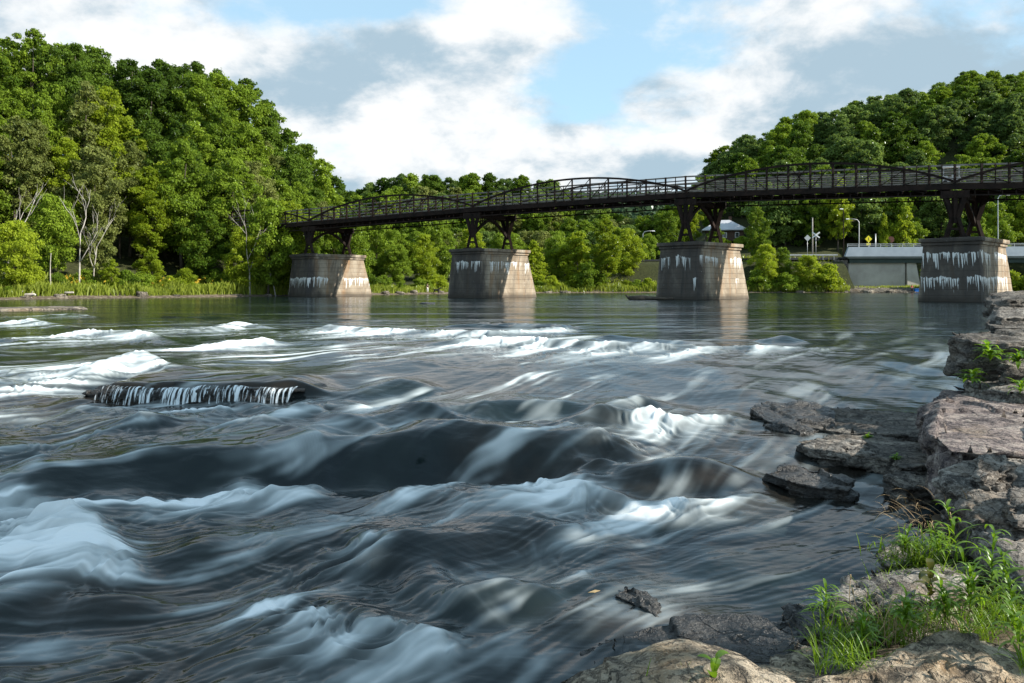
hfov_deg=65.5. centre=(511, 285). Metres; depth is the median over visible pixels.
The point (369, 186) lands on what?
hill tree
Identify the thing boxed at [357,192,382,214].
hill tree
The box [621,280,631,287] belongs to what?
bush
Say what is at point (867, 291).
stone
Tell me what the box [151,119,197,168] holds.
broadleaf tree
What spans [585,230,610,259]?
broadleaf tree
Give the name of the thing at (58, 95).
broadleaf tree
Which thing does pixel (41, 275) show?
bush
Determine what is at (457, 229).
hill tree
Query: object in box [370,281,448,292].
undergrowth
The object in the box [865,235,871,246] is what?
warning sign
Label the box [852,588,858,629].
dry stalk
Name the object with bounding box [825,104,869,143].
hill tree
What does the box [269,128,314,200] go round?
broadleaf tree
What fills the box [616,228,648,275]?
broadleaf tree
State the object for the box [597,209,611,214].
hill tree
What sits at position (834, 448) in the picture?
rock ledge
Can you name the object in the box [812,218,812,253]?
utility pole
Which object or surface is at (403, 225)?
hill tree
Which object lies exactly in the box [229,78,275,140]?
broadleaf tree
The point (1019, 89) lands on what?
hill tree
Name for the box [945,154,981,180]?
hill tree
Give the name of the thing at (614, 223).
hill tree
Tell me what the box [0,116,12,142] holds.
broadleaf tree
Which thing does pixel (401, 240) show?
broadleaf tree
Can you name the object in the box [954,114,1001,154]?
hill tree
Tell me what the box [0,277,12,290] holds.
bush
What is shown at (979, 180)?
hill tree
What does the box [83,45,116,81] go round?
broadleaf tree
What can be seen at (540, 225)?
hill tree
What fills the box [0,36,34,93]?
broadleaf tree
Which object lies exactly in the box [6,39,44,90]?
broadleaf tree
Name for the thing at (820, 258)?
road
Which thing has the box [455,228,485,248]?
broadleaf tree
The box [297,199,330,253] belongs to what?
broadleaf tree
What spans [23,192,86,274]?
broadleaf tree
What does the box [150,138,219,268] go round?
broadleaf tree
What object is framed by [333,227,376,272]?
broadleaf tree
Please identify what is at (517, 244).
broadleaf tree
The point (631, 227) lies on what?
broadleaf tree
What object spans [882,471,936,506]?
stone
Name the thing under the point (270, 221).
broadleaf tree
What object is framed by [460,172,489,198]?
hill tree
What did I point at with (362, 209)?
hill tree
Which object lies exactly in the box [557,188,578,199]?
hill tree
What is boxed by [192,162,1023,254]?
trail bridge
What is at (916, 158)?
hill tree
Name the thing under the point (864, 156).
hill tree
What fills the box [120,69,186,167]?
broadleaf tree
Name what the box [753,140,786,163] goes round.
hill tree
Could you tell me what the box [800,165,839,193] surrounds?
hill tree
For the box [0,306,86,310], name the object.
rock slab
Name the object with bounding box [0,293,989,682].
water
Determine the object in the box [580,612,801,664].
rock shelf
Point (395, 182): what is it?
hill tree
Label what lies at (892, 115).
hill tree
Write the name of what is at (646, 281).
bush
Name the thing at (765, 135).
hill tree
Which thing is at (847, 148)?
hill tree
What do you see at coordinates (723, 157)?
hill tree
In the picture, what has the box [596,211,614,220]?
hill tree
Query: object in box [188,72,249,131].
broadleaf tree
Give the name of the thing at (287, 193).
broadleaf tree
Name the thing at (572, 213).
hill tree
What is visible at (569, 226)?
hill tree
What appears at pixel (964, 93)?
hill tree
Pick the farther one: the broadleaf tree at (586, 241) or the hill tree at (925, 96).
the hill tree at (925, 96)
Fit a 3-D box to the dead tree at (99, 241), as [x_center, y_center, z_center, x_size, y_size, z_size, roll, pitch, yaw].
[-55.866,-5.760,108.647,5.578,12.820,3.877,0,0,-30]
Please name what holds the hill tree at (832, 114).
on the ground at (826, 247)
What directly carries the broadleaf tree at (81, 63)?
on the ground at (826, 247)
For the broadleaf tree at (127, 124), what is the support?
on the ground at (826, 247)
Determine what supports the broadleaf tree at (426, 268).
on the ground at (826, 247)
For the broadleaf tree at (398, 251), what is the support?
on the ground at (826, 247)
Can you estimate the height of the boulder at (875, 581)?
0.617 m
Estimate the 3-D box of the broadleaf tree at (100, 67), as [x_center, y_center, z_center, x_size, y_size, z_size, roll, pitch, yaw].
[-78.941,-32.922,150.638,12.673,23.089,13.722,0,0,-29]
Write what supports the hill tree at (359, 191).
on the ground at (826, 247)
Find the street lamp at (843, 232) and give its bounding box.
[840,208,843,259]
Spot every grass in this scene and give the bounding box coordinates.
[786,521,1023,675]
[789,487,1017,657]
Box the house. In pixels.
[701,216,747,241]
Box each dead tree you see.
[2,180,48,273]
[61,175,102,281]
[79,201,122,275]
[231,200,270,294]
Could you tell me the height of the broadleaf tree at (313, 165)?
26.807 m
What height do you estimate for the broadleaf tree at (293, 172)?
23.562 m
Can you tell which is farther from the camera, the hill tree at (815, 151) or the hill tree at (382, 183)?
the hill tree at (382, 183)
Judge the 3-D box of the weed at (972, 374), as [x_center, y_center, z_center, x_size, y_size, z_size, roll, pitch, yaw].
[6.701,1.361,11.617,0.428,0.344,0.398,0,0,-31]
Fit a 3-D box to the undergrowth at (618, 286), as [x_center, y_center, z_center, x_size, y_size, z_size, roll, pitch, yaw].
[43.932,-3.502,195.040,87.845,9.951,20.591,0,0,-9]
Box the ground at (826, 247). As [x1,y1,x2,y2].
[0,119,1023,658]
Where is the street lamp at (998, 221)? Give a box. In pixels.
[997,195,1001,238]
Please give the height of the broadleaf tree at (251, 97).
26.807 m
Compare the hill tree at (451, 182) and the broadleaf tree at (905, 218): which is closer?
the broadleaf tree at (905, 218)
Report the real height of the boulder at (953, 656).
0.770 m
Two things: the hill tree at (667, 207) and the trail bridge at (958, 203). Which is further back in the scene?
the hill tree at (667, 207)
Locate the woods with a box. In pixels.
[573,191,674,218]
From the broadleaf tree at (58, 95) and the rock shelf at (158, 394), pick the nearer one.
the rock shelf at (158, 394)
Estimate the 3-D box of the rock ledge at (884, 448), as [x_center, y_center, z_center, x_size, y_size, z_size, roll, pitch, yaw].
[4.897,2.294,10.831,2.014,0.441,1.912,0,0,29]
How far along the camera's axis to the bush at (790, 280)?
191.62 m
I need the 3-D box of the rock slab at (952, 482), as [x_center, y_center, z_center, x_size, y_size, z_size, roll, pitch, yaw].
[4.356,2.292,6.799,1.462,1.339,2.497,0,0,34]
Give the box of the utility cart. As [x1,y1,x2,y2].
[943,166,960,181]
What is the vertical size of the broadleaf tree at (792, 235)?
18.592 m
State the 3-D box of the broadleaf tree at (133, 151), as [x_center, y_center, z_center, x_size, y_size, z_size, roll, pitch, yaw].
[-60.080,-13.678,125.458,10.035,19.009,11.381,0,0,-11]
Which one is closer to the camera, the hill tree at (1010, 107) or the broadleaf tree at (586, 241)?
the broadleaf tree at (586, 241)
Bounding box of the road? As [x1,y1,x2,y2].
[545,257,837,262]
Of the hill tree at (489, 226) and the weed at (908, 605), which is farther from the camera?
the hill tree at (489, 226)
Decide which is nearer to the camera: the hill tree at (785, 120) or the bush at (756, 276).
the bush at (756, 276)
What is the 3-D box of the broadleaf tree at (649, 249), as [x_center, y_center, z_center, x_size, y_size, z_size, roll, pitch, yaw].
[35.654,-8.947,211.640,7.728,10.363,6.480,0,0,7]
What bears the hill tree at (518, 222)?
on the ground at (826, 247)
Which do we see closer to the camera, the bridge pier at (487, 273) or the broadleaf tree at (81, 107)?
the bridge pier at (487, 273)
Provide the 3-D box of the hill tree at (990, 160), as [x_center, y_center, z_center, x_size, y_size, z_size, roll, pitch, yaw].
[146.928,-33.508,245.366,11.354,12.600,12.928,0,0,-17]
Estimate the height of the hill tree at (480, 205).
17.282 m
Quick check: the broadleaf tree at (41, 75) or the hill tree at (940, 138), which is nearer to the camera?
the broadleaf tree at (41, 75)
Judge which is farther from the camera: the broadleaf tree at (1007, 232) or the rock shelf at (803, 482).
the broadleaf tree at (1007, 232)
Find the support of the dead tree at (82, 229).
on the ground at (826, 247)
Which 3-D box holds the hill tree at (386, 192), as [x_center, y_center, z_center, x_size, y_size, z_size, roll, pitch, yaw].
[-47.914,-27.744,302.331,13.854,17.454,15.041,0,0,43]
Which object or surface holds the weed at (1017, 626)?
on the boulder at (953, 656)
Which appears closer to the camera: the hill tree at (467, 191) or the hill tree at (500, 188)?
the hill tree at (467, 191)
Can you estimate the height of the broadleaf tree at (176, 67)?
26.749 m
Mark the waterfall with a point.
(194, 394)
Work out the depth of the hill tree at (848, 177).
239.33 m
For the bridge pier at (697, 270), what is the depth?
93.92 m
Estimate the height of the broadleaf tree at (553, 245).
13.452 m
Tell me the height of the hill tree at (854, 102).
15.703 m
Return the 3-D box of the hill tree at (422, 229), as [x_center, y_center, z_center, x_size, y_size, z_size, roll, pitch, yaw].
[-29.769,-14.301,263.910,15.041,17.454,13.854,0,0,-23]
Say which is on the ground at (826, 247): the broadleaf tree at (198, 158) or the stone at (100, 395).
the broadleaf tree at (198, 158)
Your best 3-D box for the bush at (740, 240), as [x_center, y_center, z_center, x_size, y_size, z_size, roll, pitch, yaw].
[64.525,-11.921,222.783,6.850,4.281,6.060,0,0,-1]
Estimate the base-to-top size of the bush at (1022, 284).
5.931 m
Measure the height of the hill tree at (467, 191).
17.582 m
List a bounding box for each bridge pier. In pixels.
[288,253,371,296]
[448,248,535,297]
[656,241,748,299]
[918,236,1011,301]
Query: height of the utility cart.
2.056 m
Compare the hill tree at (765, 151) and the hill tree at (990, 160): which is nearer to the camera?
the hill tree at (990, 160)
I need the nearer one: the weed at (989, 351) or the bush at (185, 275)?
the weed at (989, 351)
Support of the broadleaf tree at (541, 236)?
on the ground at (826, 247)
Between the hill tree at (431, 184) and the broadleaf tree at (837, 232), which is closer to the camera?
the broadleaf tree at (837, 232)
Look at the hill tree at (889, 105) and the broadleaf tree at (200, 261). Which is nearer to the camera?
the broadleaf tree at (200, 261)
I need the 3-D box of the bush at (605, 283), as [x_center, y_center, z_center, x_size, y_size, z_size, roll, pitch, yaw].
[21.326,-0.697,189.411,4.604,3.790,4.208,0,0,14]
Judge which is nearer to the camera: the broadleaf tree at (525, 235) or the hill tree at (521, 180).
the broadleaf tree at (525, 235)
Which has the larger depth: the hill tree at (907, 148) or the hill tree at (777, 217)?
the hill tree at (907, 148)
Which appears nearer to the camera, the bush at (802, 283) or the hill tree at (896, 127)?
the bush at (802, 283)
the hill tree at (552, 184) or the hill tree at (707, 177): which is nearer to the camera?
the hill tree at (707, 177)
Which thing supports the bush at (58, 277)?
on the ground at (826, 247)
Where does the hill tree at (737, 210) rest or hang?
on the ground at (826, 247)
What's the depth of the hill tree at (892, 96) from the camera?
303.95 m
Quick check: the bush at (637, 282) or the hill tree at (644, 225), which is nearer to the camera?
the bush at (637, 282)
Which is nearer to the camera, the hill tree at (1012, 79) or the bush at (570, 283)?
the bush at (570, 283)
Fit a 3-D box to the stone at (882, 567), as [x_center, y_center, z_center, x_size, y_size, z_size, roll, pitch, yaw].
[3.269,2.368,6.654,0.586,0.378,0.360,0,0,0]
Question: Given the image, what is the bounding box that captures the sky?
[0,0,1023,193]
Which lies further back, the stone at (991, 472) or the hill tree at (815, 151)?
the hill tree at (815, 151)
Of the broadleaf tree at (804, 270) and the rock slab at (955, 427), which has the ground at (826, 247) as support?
the broadleaf tree at (804, 270)
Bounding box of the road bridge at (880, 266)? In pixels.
[829,243,1023,285]
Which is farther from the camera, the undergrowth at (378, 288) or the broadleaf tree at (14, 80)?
the undergrowth at (378, 288)
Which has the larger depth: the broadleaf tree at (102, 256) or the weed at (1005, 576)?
the broadleaf tree at (102, 256)
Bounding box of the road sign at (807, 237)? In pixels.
[805,235,809,253]
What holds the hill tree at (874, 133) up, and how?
on the ground at (826, 247)
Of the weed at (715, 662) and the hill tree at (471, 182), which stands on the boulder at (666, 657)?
the weed at (715, 662)
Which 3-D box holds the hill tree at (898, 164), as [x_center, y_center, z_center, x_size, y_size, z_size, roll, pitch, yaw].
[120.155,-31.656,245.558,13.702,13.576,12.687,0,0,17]
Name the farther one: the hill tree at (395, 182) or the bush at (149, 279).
the hill tree at (395, 182)
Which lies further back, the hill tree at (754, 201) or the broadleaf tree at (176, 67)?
the hill tree at (754, 201)
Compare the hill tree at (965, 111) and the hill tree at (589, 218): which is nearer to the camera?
the hill tree at (965, 111)
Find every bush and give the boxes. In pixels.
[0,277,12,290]
[28,269,45,283]
[45,272,67,283]
[68,269,96,283]
[117,269,140,286]
[132,271,155,287]
[159,275,179,284]
[171,268,197,285]
[199,269,229,284]
[367,273,383,289]
[376,275,392,286]
[395,282,405,288]
[409,278,425,286]
[419,280,433,287]
[430,274,447,287]
[534,280,543,287]
[544,275,561,288]
[563,274,578,287]
[571,260,610,288]
[597,279,610,287]
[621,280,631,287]
[631,279,642,288]
[641,278,653,287]
[733,236,746,247]
[746,269,770,289]
[767,279,777,287]
[771,272,799,289]
[796,277,806,287]
[812,263,845,289]
[1010,269,1022,290]
[1016,275,1023,290]
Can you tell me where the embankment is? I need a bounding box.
[544,260,854,288]
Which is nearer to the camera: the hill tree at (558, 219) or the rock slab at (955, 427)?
the rock slab at (955, 427)
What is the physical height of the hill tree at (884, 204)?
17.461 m
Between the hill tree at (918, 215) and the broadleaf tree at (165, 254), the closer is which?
the broadleaf tree at (165, 254)
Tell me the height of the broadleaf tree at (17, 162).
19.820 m
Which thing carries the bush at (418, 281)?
on the ground at (826, 247)
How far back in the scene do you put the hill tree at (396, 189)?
306.95 m
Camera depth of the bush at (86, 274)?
106.48 m
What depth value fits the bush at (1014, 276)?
171.80 m
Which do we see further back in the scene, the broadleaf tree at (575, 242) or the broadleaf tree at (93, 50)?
the broadleaf tree at (575, 242)
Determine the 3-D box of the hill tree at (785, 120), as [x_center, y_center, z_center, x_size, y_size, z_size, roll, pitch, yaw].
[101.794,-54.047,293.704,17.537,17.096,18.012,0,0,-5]
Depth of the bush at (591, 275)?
186.24 m
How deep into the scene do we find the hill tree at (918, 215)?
225.41 m
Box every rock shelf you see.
[92,383,326,402]
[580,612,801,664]
[749,399,836,435]
[762,463,859,502]
[802,407,919,438]
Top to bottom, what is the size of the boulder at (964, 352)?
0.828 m
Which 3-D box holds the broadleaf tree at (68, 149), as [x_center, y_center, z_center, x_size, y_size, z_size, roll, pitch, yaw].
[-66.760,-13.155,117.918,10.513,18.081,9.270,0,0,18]
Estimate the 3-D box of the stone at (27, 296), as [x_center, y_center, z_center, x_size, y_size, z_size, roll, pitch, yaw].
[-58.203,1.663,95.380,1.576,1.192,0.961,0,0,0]
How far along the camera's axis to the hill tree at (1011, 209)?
220.42 m
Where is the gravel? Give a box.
[844,286,918,291]
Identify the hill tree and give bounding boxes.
[345,191,363,208]
[354,188,365,198]
[355,182,381,205]
[355,205,369,215]
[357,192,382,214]
[366,177,392,193]
[376,190,403,213]
[380,212,401,233]
[381,185,408,212]
[386,173,416,196]
[396,211,416,239]
[398,173,421,193]
[401,196,427,221]
[402,222,430,239]
[410,174,444,192]
[415,186,437,209]
[426,192,455,219]
[429,175,448,195]
[439,219,462,257]
[441,177,458,194]
[441,187,462,219]
[452,219,484,233]
[455,189,478,226]
[457,175,467,190]
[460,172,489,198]
[460,197,494,228]
[477,172,502,198]
[481,219,501,246]
[492,186,511,195]
[493,192,506,222]
[500,178,519,192]
[502,198,518,223]
[504,215,526,237]
[510,174,533,198]
[512,213,537,231]
[527,189,551,213]
[527,213,560,234]
[528,179,551,196]
[544,212,565,235]
[545,179,560,199]
[546,199,568,218]
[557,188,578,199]
[558,217,578,236]
[563,197,581,230]
[573,210,586,230]
[576,220,594,240]
[577,209,599,222]
[590,218,600,228]
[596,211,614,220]
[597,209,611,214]
[609,213,623,225]
[610,220,617,230]
[618,218,634,227]
[631,215,660,258]
[648,211,671,250]
[657,205,679,235]
[690,174,720,188]
[695,161,719,178]
[697,184,716,220]
[698,202,726,226]
[703,145,734,170]
[707,151,731,185]
[716,152,752,189]
[724,179,758,217]
[728,139,760,162]
[731,134,761,152]
[732,157,765,208]
[740,185,802,246]
[745,182,778,217]
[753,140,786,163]
[755,145,783,178]
[756,129,771,142]
[757,145,808,182]
[761,116,793,147]
[761,159,798,184]
[767,123,795,148]
[778,146,808,181]
[783,120,824,153]
[790,200,850,246]
[791,109,821,147]
[792,110,821,135]
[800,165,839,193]
[804,144,837,171]
[806,157,829,182]
[808,117,831,146]
[817,111,832,127]
[818,109,844,135]
[821,121,859,157]
[821,136,867,175]
[823,133,846,165]
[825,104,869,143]
[838,167,854,204]
[841,184,893,243]
[843,149,890,180]
[846,100,858,106]
[851,176,887,229]
[854,95,882,129]
[854,120,874,138]
[858,126,899,165]
[860,139,893,177]
[863,167,889,192]
[867,97,915,131]
[873,197,930,244]
[878,111,918,142]
[880,120,930,160]
[883,93,903,99]
[883,141,915,164]
[887,162,917,199]
[895,88,921,117]
[901,99,947,145]
[904,149,940,191]
[909,164,940,205]
[912,140,945,171]
[913,86,952,115]
[914,189,970,231]
[915,104,965,153]
[917,189,967,237]
[918,92,929,100]
[926,82,953,99]
[942,99,981,139]
[944,85,989,124]
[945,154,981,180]
[949,70,989,109]
[950,71,974,90]
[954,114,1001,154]
[963,133,1008,167]
[964,168,994,205]
[964,202,1023,244]
[973,80,996,113]
[977,92,1006,126]
[977,157,1012,189]
[984,70,1012,99]
[986,173,1022,201]
[988,114,1023,161]
[989,100,1023,149]
[991,180,1017,225]
[993,93,1023,137]
[996,74,1023,97]
[1002,149,1023,180]
[1002,195,1023,239]
[1009,83,1023,94]
[1013,71,1023,86]
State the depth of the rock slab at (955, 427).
9.03 m
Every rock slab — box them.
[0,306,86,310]
[757,644,830,682]
[915,390,1023,502]
[931,457,1023,617]
[952,379,1023,403]
[982,291,1023,317]
[984,319,1023,330]
[987,306,1023,324]
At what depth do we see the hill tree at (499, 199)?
297.22 m
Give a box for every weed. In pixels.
[698,650,728,677]
[799,578,848,621]
[844,605,891,647]
[863,432,872,438]
[880,582,929,636]
[886,524,927,552]
[889,452,901,459]
[911,558,948,611]
[917,570,973,630]
[918,523,959,558]
[931,499,980,561]
[943,560,998,611]
[953,368,989,387]
[956,524,1023,588]
[974,340,1004,359]
[980,547,1023,605]
[987,595,1023,660]
[1002,347,1023,368]
[1007,377,1023,392]
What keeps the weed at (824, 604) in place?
on the grass at (853, 648)
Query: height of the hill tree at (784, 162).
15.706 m
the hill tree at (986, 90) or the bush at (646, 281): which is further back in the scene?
the hill tree at (986, 90)
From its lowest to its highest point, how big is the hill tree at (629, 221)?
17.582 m
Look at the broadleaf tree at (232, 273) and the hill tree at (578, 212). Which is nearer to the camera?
the broadleaf tree at (232, 273)
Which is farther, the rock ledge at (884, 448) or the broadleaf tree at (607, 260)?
the broadleaf tree at (607, 260)
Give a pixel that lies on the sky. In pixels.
(543, 90)
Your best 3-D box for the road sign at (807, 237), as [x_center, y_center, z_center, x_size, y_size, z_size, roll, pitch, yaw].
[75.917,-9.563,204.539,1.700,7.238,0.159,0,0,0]
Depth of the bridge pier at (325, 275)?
120.34 m
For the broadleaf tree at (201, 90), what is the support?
on the ground at (826, 247)
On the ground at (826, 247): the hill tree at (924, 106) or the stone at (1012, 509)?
the hill tree at (924, 106)
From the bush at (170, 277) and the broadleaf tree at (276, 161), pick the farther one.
the broadleaf tree at (276, 161)
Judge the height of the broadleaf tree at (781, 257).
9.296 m
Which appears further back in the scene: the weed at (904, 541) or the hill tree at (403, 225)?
the hill tree at (403, 225)
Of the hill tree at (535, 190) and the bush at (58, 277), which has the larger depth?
the hill tree at (535, 190)
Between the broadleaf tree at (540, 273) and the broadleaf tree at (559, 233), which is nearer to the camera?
the broadleaf tree at (540, 273)
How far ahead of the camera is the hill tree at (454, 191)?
304.50 m
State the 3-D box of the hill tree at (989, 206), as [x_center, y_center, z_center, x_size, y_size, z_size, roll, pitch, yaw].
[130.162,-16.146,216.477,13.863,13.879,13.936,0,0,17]
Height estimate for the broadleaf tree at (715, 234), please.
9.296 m
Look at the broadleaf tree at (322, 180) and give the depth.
178.43 m
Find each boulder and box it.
[561,639,794,682]
[812,630,1023,682]
[822,556,983,646]
[943,326,1023,380]
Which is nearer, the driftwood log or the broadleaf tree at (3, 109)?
the driftwood log
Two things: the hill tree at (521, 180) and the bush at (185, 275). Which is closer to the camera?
the bush at (185, 275)
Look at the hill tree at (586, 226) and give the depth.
262.89 m
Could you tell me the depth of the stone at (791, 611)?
5.94 m
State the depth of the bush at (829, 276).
191.41 m
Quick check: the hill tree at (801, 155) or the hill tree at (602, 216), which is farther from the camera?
the hill tree at (602, 216)
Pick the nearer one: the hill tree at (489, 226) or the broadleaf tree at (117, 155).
the broadleaf tree at (117, 155)
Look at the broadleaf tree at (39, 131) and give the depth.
115.60 m
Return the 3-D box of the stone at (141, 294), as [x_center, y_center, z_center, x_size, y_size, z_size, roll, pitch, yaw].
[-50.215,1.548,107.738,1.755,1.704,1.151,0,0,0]
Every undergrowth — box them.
[0,269,288,297]
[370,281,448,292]
[534,254,850,291]
[854,285,918,288]
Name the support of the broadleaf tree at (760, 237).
on the ground at (826, 247)
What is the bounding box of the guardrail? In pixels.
[774,254,837,255]
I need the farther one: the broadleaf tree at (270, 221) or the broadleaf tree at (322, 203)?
the broadleaf tree at (322, 203)
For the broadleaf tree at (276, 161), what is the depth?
156.43 m
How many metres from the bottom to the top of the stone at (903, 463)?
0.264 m
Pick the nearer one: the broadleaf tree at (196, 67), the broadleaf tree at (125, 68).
the broadleaf tree at (125, 68)
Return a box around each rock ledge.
[796,434,926,474]
[802,438,877,460]
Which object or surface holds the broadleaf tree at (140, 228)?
on the ground at (826, 247)
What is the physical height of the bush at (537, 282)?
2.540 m
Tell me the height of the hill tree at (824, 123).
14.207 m
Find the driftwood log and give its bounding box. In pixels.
[625,295,673,299]
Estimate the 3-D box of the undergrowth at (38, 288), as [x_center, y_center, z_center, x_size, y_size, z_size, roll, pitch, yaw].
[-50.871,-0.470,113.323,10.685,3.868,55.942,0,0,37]
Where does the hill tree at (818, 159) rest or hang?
on the ground at (826, 247)
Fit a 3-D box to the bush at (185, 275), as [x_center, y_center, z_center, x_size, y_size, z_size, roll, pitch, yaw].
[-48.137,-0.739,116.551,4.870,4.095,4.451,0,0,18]
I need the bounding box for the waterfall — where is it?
[94,385,296,404]
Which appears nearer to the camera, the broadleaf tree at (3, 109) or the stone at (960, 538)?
the stone at (960, 538)
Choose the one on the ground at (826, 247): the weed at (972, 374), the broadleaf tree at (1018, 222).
the broadleaf tree at (1018, 222)
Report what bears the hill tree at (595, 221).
on the ground at (826, 247)
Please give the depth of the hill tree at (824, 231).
218.43 m
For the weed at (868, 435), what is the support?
on the rock ledge at (884, 448)
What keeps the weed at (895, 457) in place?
on the stone at (903, 463)
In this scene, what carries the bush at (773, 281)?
on the ground at (826, 247)
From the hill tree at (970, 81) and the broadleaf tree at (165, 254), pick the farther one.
the hill tree at (970, 81)
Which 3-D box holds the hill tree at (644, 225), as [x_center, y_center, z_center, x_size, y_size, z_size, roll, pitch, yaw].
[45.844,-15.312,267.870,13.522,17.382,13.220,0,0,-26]
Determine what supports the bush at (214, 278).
on the ground at (826, 247)
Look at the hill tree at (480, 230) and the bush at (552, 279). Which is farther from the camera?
the hill tree at (480, 230)
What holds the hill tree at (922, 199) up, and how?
on the ground at (826, 247)
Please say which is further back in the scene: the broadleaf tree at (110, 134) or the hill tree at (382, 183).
the hill tree at (382, 183)
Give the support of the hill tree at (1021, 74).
on the ground at (826, 247)
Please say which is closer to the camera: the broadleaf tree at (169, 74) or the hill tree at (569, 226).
the broadleaf tree at (169, 74)
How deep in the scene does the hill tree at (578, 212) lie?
304.86 m
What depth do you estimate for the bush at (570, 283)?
186.47 m
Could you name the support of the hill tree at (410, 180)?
on the ground at (826, 247)
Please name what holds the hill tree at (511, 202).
on the ground at (826, 247)
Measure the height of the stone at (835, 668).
0.292 m
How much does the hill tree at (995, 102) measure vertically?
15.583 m
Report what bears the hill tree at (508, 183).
on the ground at (826, 247)
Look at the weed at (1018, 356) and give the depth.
11.29 m
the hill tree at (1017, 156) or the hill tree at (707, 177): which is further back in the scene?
the hill tree at (707, 177)
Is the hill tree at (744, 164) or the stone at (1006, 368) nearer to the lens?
the stone at (1006, 368)
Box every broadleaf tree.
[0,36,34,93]
[0,40,37,155]
[0,47,8,76]
[0,51,31,120]
[0,85,31,157]
[0,86,54,158]
[0,115,54,220]
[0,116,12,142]
[0,144,29,222]
[0,218,44,285]
[3,92,64,159]
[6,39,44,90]
[6,117,65,235]
[8,28,65,112]
[19,44,69,120]
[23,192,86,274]
[27,137,97,245]
[29,83,82,176]
[41,42,69,155]
[44,42,108,141]
[50,144,129,260]
[60,79,115,207]
[76,85,133,171]
[81,223,117,277]
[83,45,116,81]
[86,53,125,147]
[96,58,176,135]
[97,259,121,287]
[98,145,139,258]
[107,140,154,256]
[108,117,149,162]
[115,165,178,263]
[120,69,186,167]
[128,119,172,174]
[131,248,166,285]
[140,58,182,119]
[149,63,187,134]
[149,160,188,257]
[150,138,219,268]
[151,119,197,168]
[163,72,238,150]
[171,64,192,87]
[172,148,211,257]
[174,208,231,282]
[175,61,226,110]
[178,120,224,180]
[185,149,265,265]
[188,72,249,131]
[194,104,242,169]
[208,121,277,204]
[211,163,245,237]
[212,68,227,90]
[220,226,266,287]
[224,83,286,150]
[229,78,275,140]
[233,161,279,221]
[236,195,303,293]
[252,179,301,240]
[253,105,300,174]
[256,141,289,183]
[261,200,317,287]
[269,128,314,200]
[270,154,321,212]
[282,181,315,243]
[297,143,337,201]
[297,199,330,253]
[305,158,354,217]
[309,188,333,250]
[316,201,337,253]
[320,228,347,253]
[328,175,363,252]
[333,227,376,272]
[361,224,404,276]
[378,243,419,283]
[385,231,415,275]
[405,231,426,274]
[407,233,443,280]
[418,220,457,278]
[432,234,458,275]
[452,232,463,248]
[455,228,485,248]
[477,231,494,247]
[489,232,509,248]
[495,232,526,249]
[516,230,538,258]
[520,240,550,284]
[530,230,552,268]
[540,235,567,279]
[549,230,574,273]
[551,231,594,280]
[567,230,591,265]
[584,218,622,282]
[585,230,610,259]
[599,226,626,258]
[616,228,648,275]
[617,224,641,257]
[637,233,659,259]
[650,210,693,255]
[671,205,703,241]
[706,226,724,242]
[743,203,775,258]
[746,243,778,281]
[767,183,803,245]
[771,247,791,274]
[788,254,823,285]
[797,180,827,249]
[821,177,854,251]
[878,213,892,246]
[889,206,916,246]
[970,217,994,237]
[985,203,1018,245]
[1010,200,1023,245]
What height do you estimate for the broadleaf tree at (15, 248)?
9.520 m
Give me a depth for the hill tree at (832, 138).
268.47 m
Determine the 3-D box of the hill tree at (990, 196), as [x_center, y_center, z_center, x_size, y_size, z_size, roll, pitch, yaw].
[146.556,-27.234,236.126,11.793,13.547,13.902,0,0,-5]
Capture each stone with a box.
[20,295,31,298]
[53,294,67,297]
[82,384,110,399]
[136,291,148,297]
[381,291,389,294]
[615,586,661,616]
[772,603,825,645]
[810,639,868,677]
[861,290,874,292]
[875,542,929,572]
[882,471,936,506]
[889,455,926,473]
[928,516,975,565]
[969,454,1017,491]
[996,356,1023,385]
[1001,485,1023,541]
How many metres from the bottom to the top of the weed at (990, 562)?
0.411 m
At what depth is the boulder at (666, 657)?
4.77 m
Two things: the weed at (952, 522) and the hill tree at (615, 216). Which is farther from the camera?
the hill tree at (615, 216)
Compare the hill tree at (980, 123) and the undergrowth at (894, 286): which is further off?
the hill tree at (980, 123)
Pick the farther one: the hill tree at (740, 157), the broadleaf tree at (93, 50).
the hill tree at (740, 157)
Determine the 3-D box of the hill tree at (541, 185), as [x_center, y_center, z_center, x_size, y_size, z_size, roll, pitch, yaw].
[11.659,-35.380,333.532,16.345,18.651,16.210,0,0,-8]
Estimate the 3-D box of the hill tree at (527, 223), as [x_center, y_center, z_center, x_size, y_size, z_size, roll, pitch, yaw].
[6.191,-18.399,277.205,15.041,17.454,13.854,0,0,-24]
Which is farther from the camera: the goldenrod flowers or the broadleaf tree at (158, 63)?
the broadleaf tree at (158, 63)
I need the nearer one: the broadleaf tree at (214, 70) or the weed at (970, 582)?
the weed at (970, 582)
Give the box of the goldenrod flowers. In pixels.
[65,274,221,285]
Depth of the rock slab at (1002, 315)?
13.71 m

